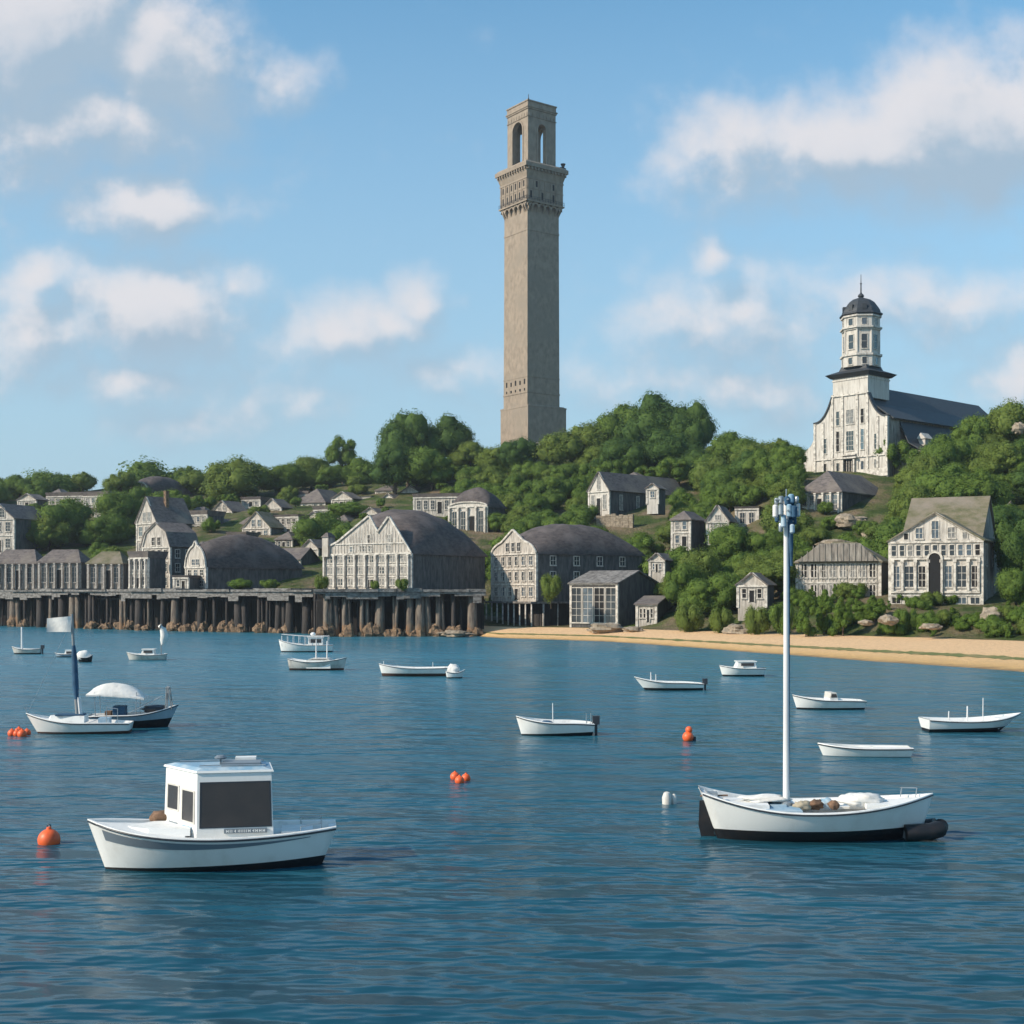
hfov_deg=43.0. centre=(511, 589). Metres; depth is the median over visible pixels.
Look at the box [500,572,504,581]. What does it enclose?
window
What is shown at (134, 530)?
leafy tree
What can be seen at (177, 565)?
window
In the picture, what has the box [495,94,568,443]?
tower
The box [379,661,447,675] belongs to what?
open boat
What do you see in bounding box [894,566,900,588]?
window
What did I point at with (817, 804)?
canvas bag
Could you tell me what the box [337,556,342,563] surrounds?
window
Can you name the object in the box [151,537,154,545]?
window
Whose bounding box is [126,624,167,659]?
yacht
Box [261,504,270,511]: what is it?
spreading tree
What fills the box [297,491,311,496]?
hill house
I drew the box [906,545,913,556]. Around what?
window
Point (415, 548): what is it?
twin gabled house
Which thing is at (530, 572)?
window
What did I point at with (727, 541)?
leafy tree
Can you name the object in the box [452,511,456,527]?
window
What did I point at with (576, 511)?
leafy tree
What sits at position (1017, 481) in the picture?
dark tree
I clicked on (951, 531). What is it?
window
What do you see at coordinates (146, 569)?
narrow house
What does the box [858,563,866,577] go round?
window
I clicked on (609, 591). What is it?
window
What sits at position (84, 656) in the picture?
covered boat
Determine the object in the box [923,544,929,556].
window
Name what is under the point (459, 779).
buoy
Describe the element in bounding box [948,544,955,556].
window
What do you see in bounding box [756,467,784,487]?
bush
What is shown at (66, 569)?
window
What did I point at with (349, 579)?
window
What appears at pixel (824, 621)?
upright shrub
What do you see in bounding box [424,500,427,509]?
window
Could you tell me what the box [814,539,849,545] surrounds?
boulder
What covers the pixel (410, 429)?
dark tree
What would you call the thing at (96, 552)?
bush
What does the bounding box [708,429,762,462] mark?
leafy tree
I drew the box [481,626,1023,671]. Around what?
beach
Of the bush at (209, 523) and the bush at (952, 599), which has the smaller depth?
the bush at (952, 599)
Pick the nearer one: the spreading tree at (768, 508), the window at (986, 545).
the window at (986, 545)
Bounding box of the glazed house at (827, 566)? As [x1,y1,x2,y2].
[794,542,887,596]
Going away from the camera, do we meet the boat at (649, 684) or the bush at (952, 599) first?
the boat at (649, 684)
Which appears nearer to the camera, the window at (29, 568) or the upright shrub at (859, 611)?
the upright shrub at (859, 611)
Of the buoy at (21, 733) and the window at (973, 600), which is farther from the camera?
the window at (973, 600)
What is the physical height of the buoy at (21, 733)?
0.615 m
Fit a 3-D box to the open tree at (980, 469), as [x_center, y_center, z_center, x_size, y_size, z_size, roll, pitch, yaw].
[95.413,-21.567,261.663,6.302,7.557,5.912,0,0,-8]
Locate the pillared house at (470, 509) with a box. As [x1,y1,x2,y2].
[448,487,506,532]
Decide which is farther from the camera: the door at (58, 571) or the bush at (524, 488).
the bush at (524, 488)
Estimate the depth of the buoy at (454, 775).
54.86 m
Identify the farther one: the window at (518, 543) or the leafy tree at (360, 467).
the leafy tree at (360, 467)
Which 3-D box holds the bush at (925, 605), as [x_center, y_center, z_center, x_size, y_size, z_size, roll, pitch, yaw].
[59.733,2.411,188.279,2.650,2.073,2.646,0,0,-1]
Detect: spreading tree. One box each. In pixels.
[21,467,88,491]
[21,479,52,497]
[25,515,73,550]
[69,471,97,491]
[87,541,109,554]
[101,471,141,493]
[102,546,127,555]
[103,455,200,489]
[148,489,192,509]
[175,465,202,473]
[191,495,206,508]
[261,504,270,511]
[281,485,299,497]
[640,549,650,556]
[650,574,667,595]
[667,506,685,521]
[667,508,700,523]
[677,578,708,612]
[685,460,708,486]
[689,500,714,514]
[690,453,751,491]
[693,453,727,467]
[696,480,726,500]
[722,550,755,569]
[722,564,737,573]
[761,495,803,516]
[765,478,808,505]
[767,438,791,445]
[768,444,807,466]
[770,516,808,533]
[785,463,807,480]
[909,461,976,496]
[968,445,986,459]
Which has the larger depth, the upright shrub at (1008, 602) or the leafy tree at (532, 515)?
the leafy tree at (532, 515)
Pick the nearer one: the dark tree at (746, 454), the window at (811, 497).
the window at (811, 497)
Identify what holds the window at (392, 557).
in the twin gabled house at (415, 548)
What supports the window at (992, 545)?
in the pedimented house at (944, 545)
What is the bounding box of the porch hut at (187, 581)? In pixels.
[171,575,200,588]
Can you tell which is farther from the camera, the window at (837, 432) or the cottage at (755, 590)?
the window at (837, 432)
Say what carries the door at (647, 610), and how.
in the beach hut at (650, 610)
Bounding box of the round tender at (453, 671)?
[445,663,464,677]
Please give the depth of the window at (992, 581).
197.76 m
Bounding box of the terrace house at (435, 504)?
[412,493,460,516]
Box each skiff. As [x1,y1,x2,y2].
[12,627,44,653]
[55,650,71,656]
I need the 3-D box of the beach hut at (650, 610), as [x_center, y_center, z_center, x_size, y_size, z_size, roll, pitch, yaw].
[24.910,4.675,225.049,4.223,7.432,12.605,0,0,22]
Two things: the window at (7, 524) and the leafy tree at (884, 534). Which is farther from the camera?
the window at (7, 524)
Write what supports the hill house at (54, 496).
on the hillside
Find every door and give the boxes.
[15,569,22,588]
[56,569,60,588]
[105,569,110,588]
[136,577,138,587]
[181,580,185,588]
[367,579,373,587]
[437,501,442,512]
[469,515,474,530]
[514,588,519,599]
[596,497,600,515]
[646,609,649,621]
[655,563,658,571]
[681,535,687,545]
[748,589,754,601]
[816,498,821,509]
[838,454,857,471]
[926,551,942,604]
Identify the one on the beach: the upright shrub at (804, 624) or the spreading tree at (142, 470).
the upright shrub at (804, 624)
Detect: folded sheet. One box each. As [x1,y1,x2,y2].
[738,794,792,802]
[836,792,884,808]
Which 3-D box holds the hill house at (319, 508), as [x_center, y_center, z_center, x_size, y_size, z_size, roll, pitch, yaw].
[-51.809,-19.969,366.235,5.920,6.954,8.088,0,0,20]
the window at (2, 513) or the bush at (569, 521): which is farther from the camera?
the window at (2, 513)
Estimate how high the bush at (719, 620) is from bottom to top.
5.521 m
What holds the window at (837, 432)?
in the church
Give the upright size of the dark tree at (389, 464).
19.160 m
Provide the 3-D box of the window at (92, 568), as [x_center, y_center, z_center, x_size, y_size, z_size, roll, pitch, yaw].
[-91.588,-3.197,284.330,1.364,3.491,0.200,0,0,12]
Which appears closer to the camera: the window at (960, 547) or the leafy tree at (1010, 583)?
the leafy tree at (1010, 583)
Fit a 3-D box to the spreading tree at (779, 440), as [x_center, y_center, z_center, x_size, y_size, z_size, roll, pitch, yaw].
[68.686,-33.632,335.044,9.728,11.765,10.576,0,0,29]
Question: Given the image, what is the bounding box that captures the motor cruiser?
[719,660,765,675]
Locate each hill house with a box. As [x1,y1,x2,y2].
[16,493,49,506]
[45,492,82,504]
[53,489,66,491]
[82,491,111,507]
[130,476,191,495]
[189,510,225,526]
[193,507,208,509]
[212,500,246,512]
[226,532,259,536]
[240,496,270,508]
[241,511,283,534]
[265,498,292,510]
[273,514,310,531]
[273,532,298,546]
[283,548,320,564]
[294,489,336,505]
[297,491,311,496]
[300,539,321,555]
[308,511,324,518]
[312,506,327,511]
[330,491,363,502]
[337,515,354,522]
[361,507,380,515]
[374,485,398,493]
[382,493,397,498]
[400,485,420,492]
[647,553,673,581]
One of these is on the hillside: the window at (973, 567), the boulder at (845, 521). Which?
the boulder at (845, 521)
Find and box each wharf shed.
[0,549,42,589]
[36,549,89,588]
[85,551,127,589]
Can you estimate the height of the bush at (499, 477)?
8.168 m
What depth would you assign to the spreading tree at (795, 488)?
264.45 m
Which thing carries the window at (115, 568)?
in the wharf shed at (107, 570)
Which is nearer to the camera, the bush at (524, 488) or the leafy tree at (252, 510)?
the bush at (524, 488)
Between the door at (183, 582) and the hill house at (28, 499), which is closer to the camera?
the door at (183, 582)
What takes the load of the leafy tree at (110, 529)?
on the hillside
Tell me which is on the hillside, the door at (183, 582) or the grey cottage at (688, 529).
the grey cottage at (688, 529)
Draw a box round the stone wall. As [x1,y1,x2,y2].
[596,514,633,527]
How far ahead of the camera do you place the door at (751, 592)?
205.89 m
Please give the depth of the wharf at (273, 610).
249.01 m
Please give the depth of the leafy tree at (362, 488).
389.74 m
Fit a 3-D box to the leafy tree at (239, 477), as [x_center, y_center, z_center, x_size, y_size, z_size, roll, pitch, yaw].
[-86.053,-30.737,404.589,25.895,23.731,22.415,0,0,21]
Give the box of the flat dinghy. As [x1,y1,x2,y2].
[818,743,913,756]
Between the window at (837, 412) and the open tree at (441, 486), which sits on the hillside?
the open tree at (441, 486)
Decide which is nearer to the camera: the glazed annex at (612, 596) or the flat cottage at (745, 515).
the glazed annex at (612, 596)
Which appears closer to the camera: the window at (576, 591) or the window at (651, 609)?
the window at (651, 609)
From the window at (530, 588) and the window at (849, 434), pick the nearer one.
the window at (530, 588)
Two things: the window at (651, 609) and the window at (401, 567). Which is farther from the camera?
the window at (401, 567)
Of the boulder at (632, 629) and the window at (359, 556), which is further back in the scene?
the window at (359, 556)
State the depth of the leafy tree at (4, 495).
407.25 m
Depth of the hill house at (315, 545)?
305.06 m
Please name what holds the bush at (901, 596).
on the hillside
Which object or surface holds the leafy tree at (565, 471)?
on the hillside
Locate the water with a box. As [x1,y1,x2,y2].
[0,625,1023,1023]
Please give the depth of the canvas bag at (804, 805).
41.70 m
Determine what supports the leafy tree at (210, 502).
on the hillside
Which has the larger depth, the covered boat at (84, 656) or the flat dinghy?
the covered boat at (84, 656)
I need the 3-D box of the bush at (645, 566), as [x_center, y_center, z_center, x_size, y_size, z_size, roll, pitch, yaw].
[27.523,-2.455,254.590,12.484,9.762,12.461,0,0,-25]
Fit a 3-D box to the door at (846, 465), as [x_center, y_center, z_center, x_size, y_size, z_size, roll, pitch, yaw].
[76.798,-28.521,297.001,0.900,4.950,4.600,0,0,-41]
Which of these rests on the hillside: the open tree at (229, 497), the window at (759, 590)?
the open tree at (229, 497)
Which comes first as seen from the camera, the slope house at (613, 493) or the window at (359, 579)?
the window at (359, 579)
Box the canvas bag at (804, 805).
[792,800,811,810]
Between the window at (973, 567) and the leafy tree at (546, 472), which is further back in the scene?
the leafy tree at (546, 472)
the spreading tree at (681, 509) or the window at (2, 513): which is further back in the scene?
the window at (2, 513)
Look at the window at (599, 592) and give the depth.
228.07 m
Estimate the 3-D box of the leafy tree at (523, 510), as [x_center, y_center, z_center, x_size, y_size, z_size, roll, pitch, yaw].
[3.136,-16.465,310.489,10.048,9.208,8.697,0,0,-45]
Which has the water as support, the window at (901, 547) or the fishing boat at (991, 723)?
the fishing boat at (991, 723)
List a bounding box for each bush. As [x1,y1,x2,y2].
[90,547,106,557]
[199,516,220,531]
[226,578,253,588]
[260,579,279,587]
[314,575,329,588]
[325,500,371,516]
[347,483,360,493]
[370,580,379,588]
[395,578,408,591]
[449,462,458,476]
[456,472,484,483]
[468,465,483,472]
[471,481,493,488]
[480,547,490,568]
[483,483,514,497]
[485,563,490,580]
[489,471,528,485]
[489,526,525,547]
[496,491,525,514]
[511,479,533,495]
[527,508,559,518]
[530,476,575,497]
[537,516,554,525]
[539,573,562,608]
[541,514,589,525]
[565,476,589,496]
[568,504,599,521]
[570,463,609,477]
[625,530,665,553]
[637,553,652,575]
[663,545,689,571]
[674,601,704,632]
[688,490,734,509]
[708,606,735,632]
[732,476,759,487]
[732,484,767,505]
[743,604,771,634]
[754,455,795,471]
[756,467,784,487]
[759,510,815,532]
[762,471,803,491]
[768,601,794,634]
[779,586,804,600]
[782,533,812,549]
[790,591,817,606]
[797,546,812,552]
[819,514,837,529]
[834,582,868,598]
[835,531,865,541]
[851,520,877,535]
[881,623,906,635]
[893,607,917,630]
[895,593,908,601]
[903,595,924,607]
[914,610,941,631]
[916,600,932,609]
[919,591,945,605]
[935,608,961,625]
[943,595,958,603]
[953,621,969,630]
[954,613,973,624]
[966,612,981,625]
[973,613,1006,632]
[981,620,1010,637]
[992,604,1017,621]
[1005,606,1023,622]
[1014,617,1023,635]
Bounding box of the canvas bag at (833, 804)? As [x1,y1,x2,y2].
[827,800,839,809]
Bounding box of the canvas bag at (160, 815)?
[149,810,166,820]
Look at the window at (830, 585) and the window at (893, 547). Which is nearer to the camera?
the window at (893, 547)
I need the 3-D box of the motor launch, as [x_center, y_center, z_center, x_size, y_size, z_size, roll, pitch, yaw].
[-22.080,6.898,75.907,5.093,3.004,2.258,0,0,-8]
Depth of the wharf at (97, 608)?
274.04 m
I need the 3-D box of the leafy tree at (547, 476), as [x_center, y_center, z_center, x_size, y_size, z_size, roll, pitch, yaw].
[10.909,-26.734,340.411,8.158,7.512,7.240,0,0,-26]
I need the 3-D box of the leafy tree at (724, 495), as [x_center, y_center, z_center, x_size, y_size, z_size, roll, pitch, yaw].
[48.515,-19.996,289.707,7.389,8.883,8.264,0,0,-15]
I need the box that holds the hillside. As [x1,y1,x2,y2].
[1,460,1023,640]
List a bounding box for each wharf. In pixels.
[0,589,154,629]
[129,588,317,633]
[313,588,485,636]
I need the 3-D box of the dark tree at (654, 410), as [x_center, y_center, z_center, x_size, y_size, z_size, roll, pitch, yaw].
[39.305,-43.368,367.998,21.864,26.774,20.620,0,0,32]
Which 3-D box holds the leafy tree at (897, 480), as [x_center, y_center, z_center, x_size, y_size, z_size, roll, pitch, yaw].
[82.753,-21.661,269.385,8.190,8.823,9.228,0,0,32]
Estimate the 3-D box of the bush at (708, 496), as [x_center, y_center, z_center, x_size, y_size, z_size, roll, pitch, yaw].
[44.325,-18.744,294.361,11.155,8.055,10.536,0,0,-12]
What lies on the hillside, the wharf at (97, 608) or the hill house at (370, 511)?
the hill house at (370, 511)
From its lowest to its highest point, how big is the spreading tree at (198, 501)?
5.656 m
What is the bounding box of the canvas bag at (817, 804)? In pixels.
[810,799,823,809]
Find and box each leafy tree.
[0,477,21,499]
[0,484,8,502]
[2,474,30,496]
[31,503,42,509]
[35,496,97,546]
[73,512,133,545]
[92,488,142,525]
[128,485,151,502]
[128,523,135,535]
[175,470,207,494]
[195,454,277,498]
[204,496,216,508]
[247,506,262,515]
[260,461,305,493]
[275,490,293,499]
[289,496,301,507]
[290,455,330,489]
[291,511,343,545]
[316,465,341,488]
[328,520,352,541]
[337,455,375,486]
[347,476,362,485]
[356,484,368,492]
[375,498,385,507]
[381,506,388,511]
[403,444,455,490]
[410,479,424,485]
[440,486,455,492]
[445,439,484,466]
[454,478,471,492]
[455,467,478,479]
[455,487,471,492]
[474,444,511,469]
[478,465,502,483]
[486,512,507,531]
[494,462,510,474]
[500,515,520,532]
[501,473,524,490]
[505,502,541,519]
[507,516,540,531]
[510,460,537,481]
[511,491,554,512]
[516,513,542,522]
[527,461,557,479]
[532,428,588,466]
[539,467,551,476]
[541,474,561,481]
[542,489,567,509]
[549,462,578,480]
[559,506,593,525]
[563,496,587,511]
[567,420,611,453]
[570,487,587,499]
[573,444,602,464]
[578,472,595,487]
[590,401,640,439]
[591,524,610,531]
[654,522,670,545]
[663,560,703,607]
[667,486,693,505]
[669,500,690,511]
[677,545,722,581]
[683,577,735,613]
[696,511,708,533]
[699,463,750,487]
[703,521,756,560]
[706,569,744,611]
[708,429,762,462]
[712,481,740,512]
[728,443,765,461]
[732,552,776,579]
[740,447,772,479]
[746,528,783,553]
[747,554,802,597]
[752,439,773,454]
[755,545,783,555]
[771,546,805,563]
[796,524,831,547]
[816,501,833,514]
[854,519,904,558]
[858,595,886,625]
[864,524,877,539]
[881,511,898,521]
[886,486,906,508]
[887,483,938,516]
[893,464,912,488]
[897,507,908,521]
[899,452,943,484]
[921,432,975,467]
[943,462,970,473]
[948,412,996,451]
[963,470,1017,506]
[964,439,1023,475]
[974,432,1009,448]
[985,397,1023,443]
[994,567,1023,606]
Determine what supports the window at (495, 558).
in the stilt house at (522, 563)
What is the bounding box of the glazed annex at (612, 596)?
[567,570,659,626]
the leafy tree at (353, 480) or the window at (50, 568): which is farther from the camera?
the leafy tree at (353, 480)
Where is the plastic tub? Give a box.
[821,797,830,808]
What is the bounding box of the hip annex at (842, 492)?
[800,471,877,512]
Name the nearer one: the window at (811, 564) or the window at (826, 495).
the window at (811, 564)
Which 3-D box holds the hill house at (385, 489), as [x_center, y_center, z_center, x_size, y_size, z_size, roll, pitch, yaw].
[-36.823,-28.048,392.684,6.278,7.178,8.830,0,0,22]
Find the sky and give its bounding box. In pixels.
[0,0,1023,490]
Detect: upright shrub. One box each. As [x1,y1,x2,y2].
[792,613,798,628]
[796,595,816,636]
[814,588,835,634]
[827,597,852,635]
[830,584,838,599]
[847,587,865,622]
[876,622,885,634]
[887,600,891,609]
[929,630,936,636]
[946,606,956,626]
[1005,622,1013,637]
[1006,597,1011,604]
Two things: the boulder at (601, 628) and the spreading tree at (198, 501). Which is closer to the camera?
the boulder at (601, 628)
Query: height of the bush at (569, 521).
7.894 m
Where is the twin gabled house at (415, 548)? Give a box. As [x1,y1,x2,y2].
[322,509,487,588]
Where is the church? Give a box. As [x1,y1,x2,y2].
[804,283,987,476]
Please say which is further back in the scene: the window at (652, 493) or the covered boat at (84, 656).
the window at (652, 493)
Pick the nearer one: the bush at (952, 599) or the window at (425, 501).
the bush at (952, 599)
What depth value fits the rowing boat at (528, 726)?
71.15 m
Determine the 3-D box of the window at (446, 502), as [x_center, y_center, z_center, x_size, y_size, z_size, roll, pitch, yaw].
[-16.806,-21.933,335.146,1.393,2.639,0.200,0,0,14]
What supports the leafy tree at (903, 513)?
on the hillside
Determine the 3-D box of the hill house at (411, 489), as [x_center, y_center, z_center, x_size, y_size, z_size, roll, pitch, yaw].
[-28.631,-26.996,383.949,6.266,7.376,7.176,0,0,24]
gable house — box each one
[0,503,43,553]
[134,491,194,550]
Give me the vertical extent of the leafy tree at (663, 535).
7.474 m
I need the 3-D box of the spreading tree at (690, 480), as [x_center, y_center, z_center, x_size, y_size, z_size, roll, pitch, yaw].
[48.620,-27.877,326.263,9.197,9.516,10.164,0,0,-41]
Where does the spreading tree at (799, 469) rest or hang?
on the hillside
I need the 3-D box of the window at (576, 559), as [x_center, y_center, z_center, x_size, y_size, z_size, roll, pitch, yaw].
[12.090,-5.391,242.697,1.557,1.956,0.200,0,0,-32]
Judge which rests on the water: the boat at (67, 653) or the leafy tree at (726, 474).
the boat at (67, 653)
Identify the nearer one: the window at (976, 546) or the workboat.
the workboat
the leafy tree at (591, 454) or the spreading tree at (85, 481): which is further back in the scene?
the spreading tree at (85, 481)
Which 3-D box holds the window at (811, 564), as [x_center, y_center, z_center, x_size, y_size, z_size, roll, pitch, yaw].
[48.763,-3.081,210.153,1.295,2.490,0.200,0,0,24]
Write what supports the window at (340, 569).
in the twin gabled house at (415, 548)
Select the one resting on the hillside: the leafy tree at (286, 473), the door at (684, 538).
the leafy tree at (286, 473)
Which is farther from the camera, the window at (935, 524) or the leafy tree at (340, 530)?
the leafy tree at (340, 530)
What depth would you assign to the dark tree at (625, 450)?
344.06 m
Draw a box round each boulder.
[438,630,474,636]
[586,622,623,633]
[622,626,642,631]
[721,623,750,633]
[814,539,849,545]
[834,513,867,528]
[858,619,873,625]
[878,614,898,625]
[919,623,942,629]
[980,606,1004,619]
[1011,422,1023,435]
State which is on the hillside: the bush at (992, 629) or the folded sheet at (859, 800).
the bush at (992, 629)
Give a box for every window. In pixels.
[0,508,4,517]
[0,567,1,582]
[5,522,10,531]
[5,538,10,548]
[7,567,11,582]
[25,567,31,582]
[41,567,45,582]
[49,567,52,582]
[64,567,68,582]
[71,567,75,582]
[90,567,94,582]
[98,567,102,582]
[113,567,117,582]
[138,526,142,536]
[142,512,145,522]
[147,512,150,521]
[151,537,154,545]
[156,537,160,545]
[175,549,180,558]
[175,563,180,572]
[176,579,179,586]
[191,559,195,565]
[251,519,254,526]
[257,519,260,526]
[327,556,332,563]
[327,567,332,574]
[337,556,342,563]
[337,567,342,574]
[337,578,342,585]
[347,556,352,563]
[347,567,352,574]
[347,578,352,585]
[357,555,363,563]
[357,567,363,574]
[357,578,363,585]
[368,555,373,563]
[368,567,373,574]
[378,555,384,562]
[378,566,384,574]
[379,578,384,585]
[385,545,390,551]
[387,534,390,542]
[389,555,395,562]
[389,566,395,574]
[389,578,395,585]
[400,555,406,562]
[400,566,406,574]
[417,500,420,509]
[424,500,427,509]
[430,500,434,509]
[444,500,448,509]
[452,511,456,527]
[461,511,465,529]
[478,510,483,531]
[493,557,497,566]
[493,572,497,581]
[493,587,497,596]
[500,556,504,566]
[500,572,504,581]
[500,587,504,596]
[505,542,509,552]
[510,542,514,552]
[514,556,518,565]
[514,571,518,581]
[516,542,520,551]
[521,556,525,565]
[521,571,525,581]
[521,587,525,596]
[528,555,532,565]
[528,571,532,581]
[528,587,532,596]
[550,555,556,565]
[570,587,581,623]
[573,556,579,565]
[573,571,579,579]
[582,587,592,623]
[591,495,594,505]
[594,587,604,622]
[596,475,600,490]
[597,556,603,566]
[602,494,606,509]
[605,587,616,623]
[619,495,623,510]
[619,557,625,566]
[636,496,639,508]
[639,608,642,618]
[643,608,646,618]
[649,608,653,618]
[650,491,654,497]
[674,521,679,530]
[674,535,679,543]
[681,521,686,529]
[714,515,720,520]
[739,512,745,523]
[741,588,746,598]
[748,512,753,523]
[756,588,762,598]
[800,563,807,578]
[801,584,807,590]
[809,495,813,508]
[810,563,817,578]
[810,584,816,596]
[819,563,826,578]
[820,584,826,595]
[824,438,826,454]
[825,494,828,502]
[829,563,836,578]
[829,584,836,595]
[832,494,836,509]
[835,411,839,426]
[835,431,839,452]
[836,462,839,470]
[839,563,846,578]
[845,409,853,424]
[845,430,853,451]
[848,563,856,578]
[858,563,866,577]
[860,408,864,423]
[860,428,864,449]
[860,460,863,469]
[868,563,876,577]
[869,584,875,595]
[873,433,875,449]
[890,545,897,557]
[891,596,900,603]
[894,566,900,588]
[898,545,905,556]
[902,533,909,540]
[904,566,913,588]
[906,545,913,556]
[914,527,923,539]
[915,544,921,556]
[917,565,925,588]
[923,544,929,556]
[930,520,939,539]
[932,544,937,550]
[940,544,946,556]
[943,565,952,587]
[946,526,955,538]
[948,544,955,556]
[956,565,966,587]
[956,596,966,603]
[957,544,963,556]
[961,531,968,539]
[965,544,972,556]
[970,565,976,587]
[970,597,980,604]
[974,543,980,556]
[985,544,987,566]
[985,580,987,600]
[992,545,994,566]
[992,581,993,596]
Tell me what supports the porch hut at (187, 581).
on the wharf at (273, 610)
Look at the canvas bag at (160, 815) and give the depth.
38.25 m
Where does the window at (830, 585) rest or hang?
in the glazed house at (827, 566)
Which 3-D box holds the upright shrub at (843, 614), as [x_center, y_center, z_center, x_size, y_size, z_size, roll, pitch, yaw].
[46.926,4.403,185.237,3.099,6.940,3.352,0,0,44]
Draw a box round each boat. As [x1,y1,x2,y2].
[77,650,92,661]
[87,755,335,871]
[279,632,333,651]
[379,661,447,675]
[516,703,599,735]
[634,672,707,690]
[698,489,933,841]
[792,691,866,709]
[918,698,1020,731]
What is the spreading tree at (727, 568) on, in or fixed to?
on the hillside
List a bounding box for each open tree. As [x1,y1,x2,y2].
[221,493,240,501]
[315,484,328,489]
[324,434,357,483]
[358,512,367,518]
[436,483,447,489]
[456,465,468,471]
[601,459,632,473]
[634,465,656,476]
[654,456,689,482]
[769,440,794,453]
[873,439,909,475]
[875,516,904,538]
[905,457,914,465]
[906,444,926,460]
[938,483,982,496]
[961,457,972,467]
[970,465,1002,475]
[990,473,1016,491]
[992,503,1020,511]
[1000,441,1023,452]
[1004,454,1023,474]
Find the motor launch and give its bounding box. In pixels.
[86,683,178,727]
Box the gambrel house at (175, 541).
[140,522,198,587]
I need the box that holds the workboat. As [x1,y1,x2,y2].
[287,640,346,669]
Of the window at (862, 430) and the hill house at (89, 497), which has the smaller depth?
the window at (862, 430)
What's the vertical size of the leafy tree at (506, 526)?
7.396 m
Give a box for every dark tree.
[367,438,420,493]
[374,408,435,486]
[424,411,476,456]
[496,436,540,467]
[597,435,650,472]
[618,388,678,443]
[639,425,705,477]
[666,397,719,448]
[666,456,693,484]
[675,447,711,461]
[726,448,753,480]
[992,503,1023,527]
[992,514,1023,573]
[1008,466,1023,499]
[1012,437,1023,444]
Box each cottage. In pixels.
[669,511,705,551]
[704,505,738,544]
[734,506,764,526]
[735,572,776,620]
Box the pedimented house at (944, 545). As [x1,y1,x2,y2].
[886,496,1000,604]
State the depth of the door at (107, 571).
283.63 m
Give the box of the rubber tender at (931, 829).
[903,818,947,840]
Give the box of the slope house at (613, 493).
[586,471,680,518]
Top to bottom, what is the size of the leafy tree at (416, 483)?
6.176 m
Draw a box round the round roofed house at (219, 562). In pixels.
[184,534,304,588]
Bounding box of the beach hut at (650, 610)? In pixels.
[634,596,676,626]
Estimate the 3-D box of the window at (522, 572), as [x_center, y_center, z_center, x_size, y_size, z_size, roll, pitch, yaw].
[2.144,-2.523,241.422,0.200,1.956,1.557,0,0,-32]
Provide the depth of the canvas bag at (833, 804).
41.73 m
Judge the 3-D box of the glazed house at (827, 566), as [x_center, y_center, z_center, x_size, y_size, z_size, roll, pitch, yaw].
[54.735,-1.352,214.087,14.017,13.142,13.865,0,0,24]
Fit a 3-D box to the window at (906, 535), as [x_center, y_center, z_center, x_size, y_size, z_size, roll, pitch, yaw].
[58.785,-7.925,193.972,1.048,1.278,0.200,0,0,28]
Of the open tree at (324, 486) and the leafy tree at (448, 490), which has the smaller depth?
the leafy tree at (448, 490)
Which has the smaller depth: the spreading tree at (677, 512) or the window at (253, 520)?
the spreading tree at (677, 512)
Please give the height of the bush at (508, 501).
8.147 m
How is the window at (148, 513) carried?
in the gable house at (165, 508)
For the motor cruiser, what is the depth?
120.25 m
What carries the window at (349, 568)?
in the twin gabled house at (415, 548)
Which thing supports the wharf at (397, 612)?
in the water
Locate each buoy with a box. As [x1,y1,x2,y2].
[8,727,14,735]
[17,728,26,736]
[37,824,60,845]
[450,770,458,779]
[455,775,463,783]
[462,772,470,780]
[662,791,676,804]
[682,726,695,740]
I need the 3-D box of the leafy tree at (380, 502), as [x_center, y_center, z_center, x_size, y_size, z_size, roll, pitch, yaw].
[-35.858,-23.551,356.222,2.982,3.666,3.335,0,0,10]
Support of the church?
on the hillside
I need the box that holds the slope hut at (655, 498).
[644,483,667,514]
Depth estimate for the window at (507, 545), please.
246.24 m
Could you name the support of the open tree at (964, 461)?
on the hillside
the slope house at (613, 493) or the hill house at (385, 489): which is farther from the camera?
the hill house at (385, 489)
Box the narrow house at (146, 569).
[127,551,167,588]
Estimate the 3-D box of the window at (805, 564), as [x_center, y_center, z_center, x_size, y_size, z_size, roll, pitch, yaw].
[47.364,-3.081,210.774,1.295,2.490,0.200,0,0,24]
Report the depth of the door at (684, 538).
262.51 m
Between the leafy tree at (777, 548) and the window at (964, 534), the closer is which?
the window at (964, 534)
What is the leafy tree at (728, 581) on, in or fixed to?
on the hillside
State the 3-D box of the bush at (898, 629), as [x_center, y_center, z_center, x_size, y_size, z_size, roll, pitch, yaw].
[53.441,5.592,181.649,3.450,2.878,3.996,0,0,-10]
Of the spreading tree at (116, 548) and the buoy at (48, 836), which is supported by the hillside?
the spreading tree at (116, 548)
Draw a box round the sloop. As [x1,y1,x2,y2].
[25,614,133,733]
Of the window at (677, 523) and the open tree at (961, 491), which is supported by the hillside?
the open tree at (961, 491)
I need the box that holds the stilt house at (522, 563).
[484,524,644,625]
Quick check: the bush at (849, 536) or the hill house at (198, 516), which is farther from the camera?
the hill house at (198, 516)
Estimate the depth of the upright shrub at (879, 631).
182.93 m
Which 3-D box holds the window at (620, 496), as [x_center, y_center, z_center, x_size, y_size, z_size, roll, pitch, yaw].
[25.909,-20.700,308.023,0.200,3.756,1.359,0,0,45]
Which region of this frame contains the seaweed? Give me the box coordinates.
[483,632,1023,659]
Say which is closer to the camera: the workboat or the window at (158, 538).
the workboat
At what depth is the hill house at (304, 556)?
293.32 m

